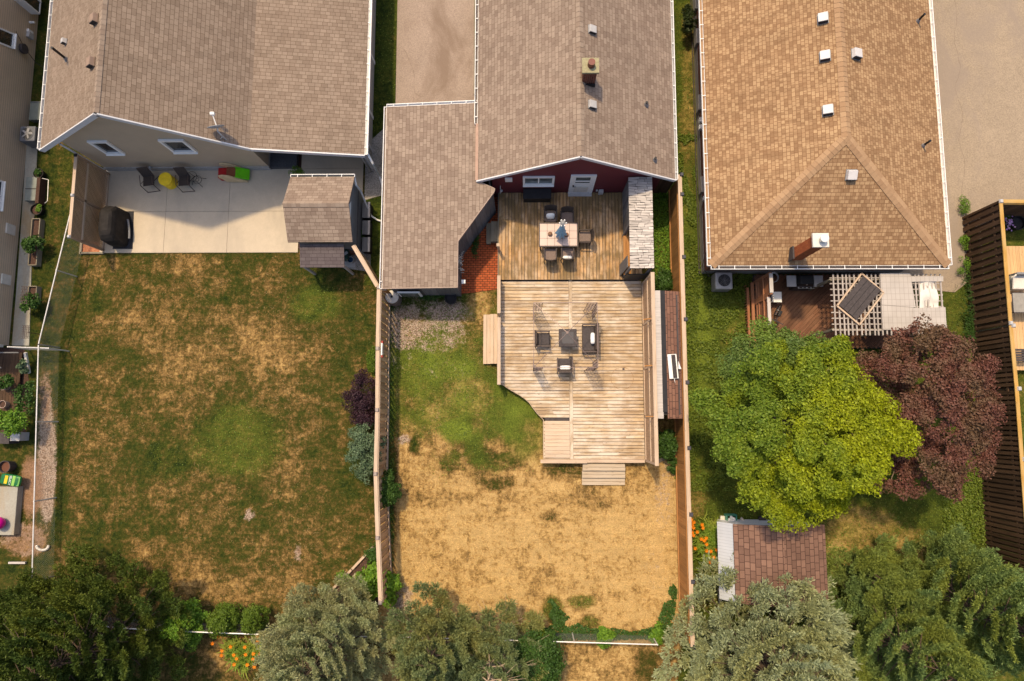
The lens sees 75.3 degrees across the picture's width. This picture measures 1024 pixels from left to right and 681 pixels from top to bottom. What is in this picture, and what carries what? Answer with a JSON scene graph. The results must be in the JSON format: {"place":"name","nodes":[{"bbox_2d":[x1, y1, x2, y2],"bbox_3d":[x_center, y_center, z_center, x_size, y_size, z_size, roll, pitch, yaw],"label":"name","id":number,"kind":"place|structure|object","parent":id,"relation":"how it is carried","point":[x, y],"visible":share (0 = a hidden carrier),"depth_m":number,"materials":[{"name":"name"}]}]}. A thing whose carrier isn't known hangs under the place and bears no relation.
{"place":"outdoors","nodes":[
{"label":"outdoors","id":0,"kind":"place"},
{"bbox_2d":[99,154,363,252],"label":"patio","id":1,"kind":"structure","parent":0,"point":[213,213],"depth_m":30.11,"materials":[{"name":"concrete"}]},
{"bbox_2d":[67,153,109,250],"bbox_3d":[-18.480,-5.973,29.052,0.140,2.390,3.679,0,83,1],"label":"trellis screen","id":2,"kind":"object","parent":1,"relation":"on","point":[82,224],"visible":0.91,"depth_m":28.82,"materials":[{"name":"brown wood"}]},
{"bbox_2d":[113,211,133,248],"bbox_3d":[-17.585,-5.007,30.070,0.918,0.012,1.756,0,83,1],"label":"grill mat","id":3,"kind":"object","parent":1,"relation":"on","point":[130,244],"visible":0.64,"depth_m":30.04,"materials":[{"name":"rubber"}]},
{"bbox_2d":[98,206,129,247],"bbox_3d":[-17.611,-5.090,29.426,0.950,1.310,1.695,0,83,1],"label":"covered grill","id":4,"kind":"object","parent":3,"relation":"on","point":[114,226],"visible":1,"depth_m":29.11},
{"bbox_2d":[136,167,159,192],"bbox_3d":[-16.378,-7.226,29.848,0.591,0.933,0.830,-8,83,0],"label":"sling chair","id":5,"kind":"object","parent":1,"relation":"on","point":[146,173],"visible":0.98,"depth_m":29.86,"materials":[{"name":"fabric"}]},
{"bbox_2d":[173,167,194,191],"bbox_3d":[-14.752,-7.219,29.814,0.591,0.933,0.830,-4,83,1],"label":"sling chair","id":6,"kind":"object","parent":1,"relation":"on","point":[181,172],"visible":0.98,"depth_m":29.82,"materials":[{"name":"fabric"}]},
{"bbox_2d":[218,162,249,182],"bbox_3d":[-12.573,-7.551,29.839,1.336,0.856,0.630,0,83,1],"label":"toy slide","id":7,"kind":"object","parent":1,"relation":"on","point":[229,172],"visible":1,"depth_m":29.85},
{"bbox_2d":[396,0,474,103],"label":"driveway","id":8,"kind":"structure","parent":0,"point":[435,40],"depth_m":30.79,"materials":[{"name":"concrete"}]},
{"bbox_2d":[461,194,497,293],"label":"brick path","id":9,"kind":"structure","parent":0,"point":[480,274],"depth_m":29.57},
{"bbox_2d":[486,221,497,244],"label":"brick path steps","id":10,"kind":"structure","parent":9,"relation":"on","point":[492,232],"depth_m":29.41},
{"bbox_2d":[0,0,1023,680],"bbox_3d":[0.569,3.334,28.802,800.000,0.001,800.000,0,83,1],"label":"ground","id":11,"kind":"structure","parent":0,"point":[516,432],"depth_m":28.79,"materials":[{"name":"plant"}]},
{"bbox_2d":[0,352,22,410],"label":"dark deck","id":12,"kind":"structure","parent":11,"relation":"on","point":[9,361],"depth_m":29.27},
{"bbox_2d":[0,486,23,534],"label":"concrete slab","id":13,"kind":"structure","parent":11,"relation":"on","point":[11,497],"depth_m":28.48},
{"bbox_2d":[0,348,28,431],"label":"garden bed","id":14,"kind":"object","parent":11,"relation":"on","point":[24,378],"visible":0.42,"depth_m":29.42,"materials":[{"name":"soil"}]},
{"bbox_2d":[12,381,35,416],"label":"trailing plant","id":15,"kind":"object","parent":14,"relation":"in","point":[27,396],"visible":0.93,"depth_m":28.62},
{"bbox_2d":[0,407,29,437],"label":"leafy bush","id":16,"kind":"object","parent":11,"relation":"on","point":[11,424],"visible":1,"depth_m":27.84,"materials":[{"name":"green plant"}]},
{"bbox_2d":[0,432,29,443],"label":"garden cabinet","id":17,"kind":"object","parent":11,"relation":"on","point":[22,436],"visible":0.76,"depth_m":28.58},
{"bbox_2d":[0,0,40,373],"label":"house","id":18,"kind":"structure","parent":11,"relation":"on","point":[20,17],"depth_m":29.75,"materials":[{"name":"grey"}]},
{"bbox_2d":[0,28,16,48],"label":"window","id":19,"kind":"structure","parent":18,"relation":"in","point":[7,38],"depth_m":29.51,"materials":[{"name":"white glass"}]},
{"bbox_2d":[14,0,40,13],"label":"garden window","id":20,"kind":"structure","parent":18,"relation":"in","point":[32,6],"depth_m":30.57,"materials":[{"name":"white glass"}]},
{"bbox_2d":[12,145,36,345],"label":"walkway","id":21,"kind":"structure","parent":11,"relation":"on","point":[24,278],"depth_m":29.98,"materials":[{"name":"concrete"}]},
{"bbox_2d":[19,126,38,147],"bbox_3d":[-21.852,-9.286,30.276,0.726,0.854,0.726,0,83,1],"label":"ac unit","id":22,"kind":"object","parent":11,"relation":"on","point":[29,136],"visible":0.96,"depth_m":29.91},
{"bbox_2d":[0,567,61,679],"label":"pine tree","id":23,"kind":"object","parent":11,"relation":"on","point":[32,585],"visible":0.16,"depth_m":25.95,"materials":[{"name":"green plant"}]},
{"bbox_2d":[28,286,41,300],"bbox_3d":[-21.384,-2.073,29.710,0.395,0.300,0.702,0,83,1],"label":"planter box","id":24,"kind":"object","parent":11,"relation":"on","point":[35,289],"visible":0.43,"depth_m":29.68,"materials":[{"name":"wood"}]},
{"bbox_2d":[20,286,28,303],"bbox_3d":[-21.216,-1.932,29.304,0.340,0.869,0.768,0,83,1],"label":"grid trellis","id":25,"kind":"object","parent":24,"relation":"on","point":[22,289],"visible":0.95,"depth_m":28.90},
{"bbox_2d":[19,292,41,312],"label":"tomato plant","id":26,"kind":"object","parent":24,"relation":"in","point":[33,301],"visible":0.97,"depth_m":28.94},
{"bbox_2d":[24,177,48,205],"bbox_3d":[-21.572,-6.803,30.211,1.040,0.400,1.250,0,83,1],"label":"bench","id":27,"kind":"object","parent":11,"relation":"on","point":[35,190],"depth_m":30.12,"materials":[{"name":"wood"}]},
{"bbox_2d":[28,218,44,266],"bbox_3d":[-21.490,-4.426,29.985,0.395,0.300,2.167,0,83,1],"label":"planter box","id":28,"kind":"object","parent":11,"relation":"on","point":[37,227],"visible":0.83,"depth_m":29.96,"materials":[{"name":"wood"}]},
{"bbox_2d":[20,234,45,254],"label":"tomato plant","id":29,"kind":"object","parent":28,"relation":"in","point":[29,244],"visible":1,"depth_m":29.30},
{"bbox_2d":[31,199,91,601],"bbox_3d":[-19.775,4.076,28.448,0.975,1.330,20.690,1,83,1],"label":"chain link fence","id":30,"kind":"object","parent":11,"relation":"on","point":[36,439],"visible":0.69,"depth_m":28.41,"materials":[{"name":"metal"}]},
{"bbox_2d":[0,539,194,680],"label":"pine tree","id":31,"kind":"object","parent":11,"relation":"on","point":[69,608],"visible":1,"depth_m":24.90,"materials":[{"name":"green plant"}]},
{"bbox_2d":[158,597,209,652],"bbox_3d":[-13.371,11.629,27.060,2.025,2.130,2.127,-44,84,-4],"label":"round bush","id":32,"kind":"object","parent":11,"relation":"on","point":[191,605],"visible":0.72,"depth_m":26.97,"materials":[{"name":"green plant"}]},
{"bbox_2d":[37,0,381,186],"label":"house","id":33,"kind":"structure","parent":11,"relation":"on","point":[156,85],"depth_m":27.28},
{"bbox_2d":[87,140,125,155],"bbox_3d":[-16.978,-8.051,27.788,0.817,1.306,0.140,0,83,1],"label":"window","id":34,"kind":"structure","parent":33,"relation":"in","point":[104,146],"depth_m":27.84,"materials":[{"name":"white glass"}]},
{"bbox_2d":[158,139,197,153],"bbox_3d":[-13.888,-8.063,27.623,1.051,1.251,0.140,0,83,1],"label":"window","id":35,"kind":"structure","parent":33,"relation":"in","point":[177,146],"depth_m":27.65,"materials":[{"name":"white glass"}]},
{"bbox_2d":[206,600,245,638],"bbox_3d":[-11.774,11.482,27.233,1.573,1.737,1.523,0,83,1],"label":"round bush","id":36,"kind":"object","parent":11,"relation":"on","point":[225,617],"visible":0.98,"depth_m":26.89,"materials":[{"name":"green plant"}]},
{"bbox_2d":[211,629,267,679],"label":"day lily clump","id":37,"kind":"object","parent":11,"relation":"on","point":[234,648],"visible":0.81,"depth_m":27.58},
{"bbox_2d":[240,603,270,636],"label":"round bush","id":38,"kind":"object","parent":11,"relation":"on","point":[249,622],"visible":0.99,"depth_m":26.89,"materials":[{"name":"green plant"}]},
{"bbox_2d":[249,569,398,680],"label":"pine tree","id":39,"kind":"object","parent":11,"relation":"on","point":[290,649],"visible":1,"depth_m":25.02,"materials":[{"name":"green plant"}]},
{"bbox_2d":[298,154,363,248],"bbox_3d":[-12.700,-7.458,30.335,11.874,0.056,7.068,0,83,1],"label":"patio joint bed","id":40,"kind":"object","parent":11,"relation":"on","point":[300,160],"visible":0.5,"depth_m":30.32,"materials":[{"name":"plant"}]},
{"bbox_2d":[270,152,298,168],"bbox_3d":[-10.330,-8.717,30.249,1.290,0.325,1.775,0,83,1],"label":"porch step","id":41,"kind":"object","parent":40,"relation":"on","point":[283,161],"visible":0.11,"depth_m":30.09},
{"bbox_2d":[282,174,380,274],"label":"garden shed","id":42,"kind":"structure","parent":11,"relation":"on","point":[323,217],"depth_m":27.44,"materials":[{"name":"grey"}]},
{"bbox_2d":[333,557,377,603],"bbox_3d":[-6.626,9.995,28.192,2.361,0.062,2.448,0,83,1],"label":"garden bed","id":43,"kind":"object","parent":11,"relation":"on","point":[363,562],"visible":0.18,"depth_m":28.18,"materials":[{"name":"wood"}]},
{"bbox_2d":[355,560,377,601],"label":"leafy bush","id":44,"kind":"object","parent":43,"relation":"on","point":[370,579],"visible":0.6,"depth_m":27.31,"materials":[{"name":"green plant"}]},
{"bbox_2d":[340,368,374,427],"bbox_3d":[-6.325,2.444,28.102,1.668,1.879,2.540,0,83,1],"label":"purple shrub","id":45,"kind":"object","parent":11,"relation":"on","point":[361,401],"visible":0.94,"depth_m":27.59,"materials":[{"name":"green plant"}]},
{"bbox_2d":[351,245,378,286],"bbox_3d":[-6.080,-2.996,28.590,0.178,2.038,2.033,-31,84,-2],"label":"diagonal fence","id":46,"kind":"object","parent":11,"relation":"on","point":[368,268],"visible":0.82,"depth_m":27.63,"materials":[{"name":"brown wood"}]},
{"bbox_2d":[344,422,386,484],"bbox_3d":[-6.115,4.659,27.860,1.794,1.846,2.831,0,83,1],"label":"grey green shrub","id":47,"kind":"object","parent":11,"relation":"on","point":[359,448],"visible":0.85,"depth_m":27.41,"materials":[{"name":"green plant"}]},
{"bbox_2d":[365,345,375,376],"bbox_3d":[-5.913,0.904,28.588,0.775,1.264,1.386,0,83,1],"label":"cedar","id":48,"kind":"object","parent":11,"relation":"on","point":[371,360],"visible":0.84,"depth_m":28.17,"materials":[{"name":"green plant"}]},
{"bbox_2d":[365,130,382,199],"bbox_3d":[-6.037,-8.232,30.290,1.312,0.062,3.780,0,83,1],"label":"gravel strip","id":49,"kind":"object","parent":11,"relation":"on","point":[373,188],"visible":0.36,"depth_m":30.20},
{"bbox_2d":[105,618,657,645],"bbox_3d":[-6.009,11.978,27.312,23.708,1.230,0.200,1,83,1],"label":"chain link fence","id":50,"kind":"object","parent":11,"relation":"on","point":[564,641],"visible":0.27,"depth_m":26.86,"materials":[{"name":"metal"}]},
{"bbox_2d":[596,626,616,649],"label":"fence plant","id":51,"kind":"object","parent":50,"relation":"attached to","point":[607,634],"visible":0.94,"depth_m":27.06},
{"bbox_2d":[373,285,391,604],"bbox_3d":[-5.383,4.152,27.720,0.358,2.195,12.721,-2,83,1],"label":"board fence","id":52,"kind":"object","parent":11,"relation":"on","point":[382,410],"visible":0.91,"depth_m":27.33,"materials":[{"name":"brown wood"}]},
{"bbox_2d":[376,570,403,608],"bbox_3d":[-5.093,10.306,27.508,1.082,1.202,1.489,20,84,3],"label":"leafy bush","id":53,"kind":"object","parent":11,"relation":"on","point":[391,585],"visible":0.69,"depth_m":27.25,"materials":[{"name":"green plant"}]},
{"bbox_2d":[380,482,401,508],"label":"fence bush","id":54,"kind":"object","parent":11,"relation":"on","point":[391,495],"visible":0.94,"depth_m":27.39,"materials":[{"name":"green plant"}]},
{"bbox_2d":[379,100,495,296],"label":"garage","id":55,"kind":"structure","parent":11,"relation":"on","point":[438,211],"depth_m":27.50,"materials":[{"name":"brown"}]},
{"bbox_2d":[380,581,498,680],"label":"pine tree","id":56,"kind":"object","parent":11,"relation":"on","point":[430,655],"visible":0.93,"depth_m":25.35,"materials":[{"name":"green plant"}]},
{"bbox_2d":[483,314,496,363],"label":"side steps","id":57,"kind":"structure","parent":11,"relation":"on","point":[490,339],"depth_m":28.99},
{"bbox_2d":[445,593,548,680],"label":"pine tree","id":58,"kind":"object","parent":11,"relation":"on","point":[474,665],"visible":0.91,"depth_m":25.46,"materials":[{"name":"green plant"}]},
{"bbox_2d":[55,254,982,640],"bbox_3d":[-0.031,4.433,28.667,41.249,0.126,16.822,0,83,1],"label":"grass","id":59,"kind":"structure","parent":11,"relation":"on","point":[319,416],"depth_m":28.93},
{"bbox_2d":[507,628,566,680],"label":"dark shrub","id":60,"kind":"object","parent":11,"relation":"on","point":[550,656],"visible":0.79,"depth_m":25.94,"materials":[{"name":"green plant"}]},
{"bbox_2d":[148,1,986,638],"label":"clover","id":61,"kind":"object","parent":11,"relation":"on","point":[704,469],"visible":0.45,"depth_m":28.93,"materials":[{"name":"plant"}]},
{"bbox_2d":[498,192,641,281],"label":"deck","id":62,"kind":"structure","parent":11,"relation":"on","point":[521,256],"depth_m":29.05,"materials":[{"name":"wood"}]},
{"bbox_2d":[523,188,550,201],"bbox_3d":[1.095,-6.338,29.005,1.222,0.560,0.464,0,83,1],"label":"deck box","id":63,"kind":"object","parent":62,"relation":"on","point":[536,194],"visible":1,"depth_m":28.73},
{"bbox_2d":[539,222,577,249],"bbox_3d":[1.988,-4.477,28.681,1.685,0.740,1.065,0,83,1],"label":"dining table","id":64,"kind":"object","parent":62,"relation":"on","point":[553,240],"visible":0.91,"depth_m":28.32,"materials":[{"name":"tile"}]},
{"bbox_2d":[496,243,644,462],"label":"deck","id":65,"kind":"structure","parent":11,"relation":"on","point":[596,416],"depth_m":28.55,"materials":[{"name":"brown wood"}]},
{"bbox_2d":[533,302,597,370],"bbox_3d":[2.165,-0.131,27.420,2.574,2.580,2.633,0,83,1],"label":"gazebo frame","id":66,"kind":"object","parent":65,"relation":"on","point":[595,364],"visible":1,"depth_m":26.69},
{"bbox_2d":[559,329,576,346],"bbox_3d":[2.364,-0.079,28.377,0.760,0.659,0.760,0,83,1],"label":"fire table","id":67,"kind":"object","parent":65,"relation":"on","point":[566,340],"visible":0.98,"depth_m":28.05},
{"bbox_2d":[582,323,598,352],"bbox_3d":[3.321,-0.093,28.265,0.658,0.848,1.220,0,83,1],"label":"loveseat","id":68,"kind":"object","parent":65,"relation":"on","point":[587,345],"visible":0.86,"depth_m":28.23,"materials":[{"name":"wicker"}]},
{"bbox_2d":[529,583,676,640],"bbox_3d":[3.857,11.621,27.700,6.411,0.274,2.145,-7,83,0],"label":"ground cover","id":69,"kind":"object","parent":11,"relation":"on","point":[668,606],"visible":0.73,"depth_m":27.64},
{"bbox_2d":[582,463,624,484],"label":"deck stairs","id":70,"kind":"structure","parent":11,"relation":"on","point":[603,471],"depth_m":28.24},
{"bbox_2d":[641,272,658,465],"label":"privacy wall","id":71,"kind":"structure","parent":11,"relation":"on","point":[649,370],"depth_m":26.99,"materials":[{"name":"brown wood"}]},
{"bbox_2d":[652,192,670,290],"bbox_3d":[6.637,-4.435,29.504,0.996,0.278,4.639,0,83,1],"label":"ground cover","id":72,"kind":"object","parent":11,"relation":"on","point":[657,253],"visible":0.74,"depth_m":29.54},
{"bbox_2d":[655,267,672,290],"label":"shaded shrub","id":73,"kind":"object","parent":72,"relation":"on","point":[666,283],"visible":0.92,"depth_m":28.73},
{"bbox_2d":[658,428,677,459],"bbox_3d":[6.488,4.349,27.904,1.187,0.702,1.368,0,83,1],"label":"shrub between","id":74,"kind":"object","parent":11,"relation":"on","point":[667,445],"visible":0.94,"depth_m":27.72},
{"bbox_2d":[655,290,682,418],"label":"narrow store","id":75,"kind":"structure","parent":11,"relation":"on","point":[668,341],"depth_m":26.65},
{"bbox_2d":[667,354,680,380],"bbox_3d":[6.498,1.132,26.463,0.525,0.128,1.194,-4,83,1],"label":"roof scrap","id":76,"kind":"object","parent":75,"relation":"on","point":[673,367],"visible":1,"depth_m":26.46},
{"bbox_2d":[668,173,696,648],"bbox_3d":[6.992,2.547,27.561,0.238,2.395,18.888,0,83,1],"label":"cedar fence","id":77,"kind":"object","parent":11,"relation":"on","point":[684,515],"visible":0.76,"depth_m":27.07,"materials":[{"name":"wood"}]},
{"bbox_2d":[677,133,697,269],"bbox_3d":[7.763,-6.249,29.722,1.094,0.191,6.332,2,83,1],"label":"clover","id":78,"kind":"object","parent":11,"relation":"on","point":[688,193],"visible":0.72,"depth_m":29.67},
{"bbox_2d":[681,3,697,33],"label":"bush","id":79,"kind":"object","parent":11,"relation":"on","point":[687,12],"visible":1,"depth_m":29.63,"materials":[{"name":"green plant"}]},
{"bbox_2d":[691,512,718,578],"bbox_3d":[8.367,8.692,27.635,2.288,0.780,3.384,0,83,1],"label":"day lily clump","id":80,"kind":"object","parent":11,"relation":"on","point":[706,538],"visible":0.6,"depth_m":27.68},
{"bbox_2d":[674,261,752,491],"bbox_3d":[8.766,1.446,28.788,3.709,0.239,10.074,0,83,1],"label":"clover","id":81,"kind":"object","parent":11,"relation":"on","point":[700,438],"visible":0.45,"depth_m":28.91,"materials":[{"name":"plant"}]},
{"bbox_2d":[711,272,732,291],"bbox_3d":[9.137,-2.540,28.908,0.746,0.804,0.746,0,83,1],"label":"ac unit","id":82,"kind":"object","parent":11,"relation":"on","point":[721,281],"visible":1,"depth_m":28.57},
{"bbox_2d":[651,550,862,680],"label":"spruce tree","id":83,"kind":"object","parent":11,"relation":"on","point":[800,654],"visible":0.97,"depth_m":24.19,"materials":[{"name":"green plant"}]},
{"bbox_2d":[744,272,775,346],"bbox_3d":[10.486,-0.837,27.903,0.595,2.355,3.662,0,83,1],"label":"lattice screen","id":84,"kind":"object","parent":11,"relation":"on","point":[762,298],"visible":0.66,"depth_m":28.12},
{"bbox_2d":[717,516,827,606],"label":"garden shed","id":85,"kind":"structure","parent":11,"relation":"on","point":[759,548],"depth_m":25.54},
{"bbox_2d":[715,315,835,402],"bbox_3d":[10.483,1.049,26.664,5.304,4.399,3.870,0,83,1],"label":"tree","id":86,"kind":"object","parent":11,"relation":"on","point":[795,341],"visible":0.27,"depth_m":25.49,"materials":[{"name":"green plant"}]},
{"bbox_2d":[688,334,924,533],"bbox_3d":[10.548,3.342,25.278,6.938,6.612,7.064,-30,84,-2],"label":"green maple","id":87,"kind":"object","parent":11,"relation":"on","point":[848,447],"visible":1,"depth_m":23.21,"materials":[{"name":"green plant"}]},
{"bbox_2d":[690,0,952,275],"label":"house","id":88,"kind":"structure","parent":11,"relation":"on","point":[778,154],"depth_m":26.18,"materials":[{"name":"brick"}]},
{"bbox_2d":[788,233,828,261],"bbox_3d":[11.237,-3.493,25.409,0.580,3.290,0.520,0,83,1],"label":"chimney","id":89,"kind":"object","parent":88,"relation":"on","point":[815,242],"visible":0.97,"depth_m":24.71,"materials":[{"name":"brick"}]},
{"bbox_2d":[752,273,896,348],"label":"stained deck","id":90,"kind":"structure","parent":11,"relation":"on","point":[805,312],"depth_m":28.73,"materials":[{"name":"wood"}]},
{"bbox_2d":[786,275,822,290],"bbox_3d":[12.390,-2.434,28.332,1.520,1.045,0.598,0,83,1],"label":"grill","id":91,"kind":"object","parent":90,"relation":"on","point":[800,282],"visible":1,"depth_m":28.03,"materials":[{"name":"metal"}]},
{"bbox_2d":[837,532,911,601],"bbox_3d":[14.627,9.254,25.978,3.252,3.698,2.728,-14,83,-1],"label":"pine tree","id":92,"kind":"object","parent":11,"relation":"on","point":[894,566],"visible":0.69,"depth_m":26.30,"materials":[{"name":"green plant"}]},
{"bbox_2d":[808,274,943,336],"bbox_3d":[15.037,-1.293,27.773,4.450,2.540,2.480,0,83,1],"label":"pergola","id":93,"kind":"object","parent":11,"relation":"on","point":[853,279],"visible":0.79,"depth_m":26.55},
{"bbox_2d":[836,273,883,324],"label":"roof panel","id":94,"kind":"structure","parent":93,"relation":"on","point":[860,296],"depth_m":26.43,"materials":[{"name":"grey wood"}]},
{"bbox_2d":[881,303,913,329],"bbox_3d":[15.367,-0.946,26.409,1.253,0.035,1.072,0,83,1],"label":"shade cloth","id":95,"kind":"object","parent":93,"relation":"on","point":[893,317],"visible":0.89,"depth_m":26.40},
{"bbox_2d":[880,273,915,307],"bbox_3d":[15.414,-2.006,26.516,1.332,0.038,1.398,0,83,1],"label":"shade cloth","id":96,"kind":"object","parent":93,"relation":"on","point":[897,288],"visible":1,"depth_m":26.51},
{"bbox_2d":[913,307,946,328],"bbox_3d":[16.586,-0.862,26.363,1.302,0.031,0.936,0,83,1],"label":"shade cloth","id":97,"kind":"object","parent":93,"relation":"on","point":[937,315],"visible":0.63,"depth_m":26.37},
{"bbox_2d":[780,543,1000,680],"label":"pine tree","id":98,"kind":"object","parent":11,"relation":"on","point":[930,661],"visible":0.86,"depth_m":23.92,"materials":[{"name":"green plant"}]},
{"bbox_2d":[853,312,1007,504],"bbox_3d":[15.421,2.593,25.564,5.460,6.038,6.925,0,83,1],"label":"red maple","id":99,"kind":"object","parent":11,"relation":"on","point":[923,402],"visible":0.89,"depth_m":23.77,"materials":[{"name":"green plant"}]},
{"bbox_2d":[868,522,1023,678],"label":"pine tree","id":100,"kind":"object","parent":11,"relation":"on","point":[990,623],"visible":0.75,"depth_m":23.96,"materials":[{"name":"green plant"}]},
{"bbox_2d":[941,451,992,544],"bbox_3d":[19.224,6.603,27.990,2.135,0.211,4.114,4,83,2],"label":"clover","id":101,"kind":"object","parent":11,"relation":"on","point":[969,489],"visible":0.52,"depth_m":27.92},
{"bbox_2d":[955,265,981,346],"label":"tall grass","id":102,"kind":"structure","parent":11,"relation":"on","point":[967,324],"depth_m":28.67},
{"bbox_2d":[962,199,1012,331],"bbox_3d":[19.958,-3.058,27.928,0.185,2.445,5.186,0,83,1],"label":"slatted fence","id":103,"kind":"object","parent":11,"relation":"on","point":[991,314],"visible":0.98,"depth_m":27.73,"materials":[{"name":"wood"}]},
{"bbox_2d":[971,323,1023,607],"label":"dark fence","id":104,"kind":"object","parent":11,"relation":"on","point":[1003,493],"visible":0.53,"depth_m":26.66,"materials":[{"name":"wood"}]},
{"bbox_2d":[999,246,1023,369],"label":"neighbour deck","id":105,"kind":"structure","parent":11,"relation":"on","point":[1015,256],"depth_m":28.61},
{"bbox_2d":[1009,272,1023,290],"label":"patio chair","id":106,"kind":"object","parent":105,"relation":"on","point":[1016,281],"visible":0.76,"depth_m":28.27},
{"bbox_2d":[1010,292,1023,312],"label":"metal table","id":107,"kind":"object","parent":105,"relation":"on","point":[1017,302],"visible":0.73,"depth_m":27.85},
{"bbox_2d":[474,0,677,196],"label":"house","id":108,"kind":"structure","parent":0,"point":[538,123],"depth_m":26.44,"materials":[{"name":"red"}]},
{"bbox_2d":[523,176,554,186],"bbox_3d":[1.114,-6.655,27.780,1.319,0.954,0.140,0,83,1],"label":"window","id":109,"kind":"structure","parent":108,"relation":"in","point":[528,181],"depth_m":27.92,"materials":[{"name":"white glass"}]},
{"bbox_2d":[568,177,593,196],"bbox_3d":[2.970,-6.564,28.269,1.040,2.020,0.200,0,83,1],"label":"door","id":110,"kind":"structure","parent":108,"relation":"in","point":[581,186],"depth_m":28.46,"materials":[{"name":"white paint"}]},
{"bbox_2d":[582,58,598,86],"bbox_3d":[2.887,-10.000,24.843,0.620,1.630,0.595,0,83,1],"label":"chimney","id":111,"kind":"object","parent":108,"relation":"on","point":[590,69],"visible":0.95,"depth_m":24.29,"materials":[{"name":"brick"}]},
{"bbox_2d":[620,177,653,279],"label":"shed","id":112,"kind":"structure","parent":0,"point":[637,208],"depth_m":27.13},
{"bbox_2d":[843,0,1023,291],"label":"driveway","id":113,"kind":"structure","parent":0,"point":[989,46],"depth_m":29.97,"materials":[{"name":"concrete"}]},
{"bbox_2d":[980,199,1023,218],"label":"end fence","id":114,"kind":"object","parent":113,"relation":"on","point":[1013,207],"visible":0.46,"depth_m":27.73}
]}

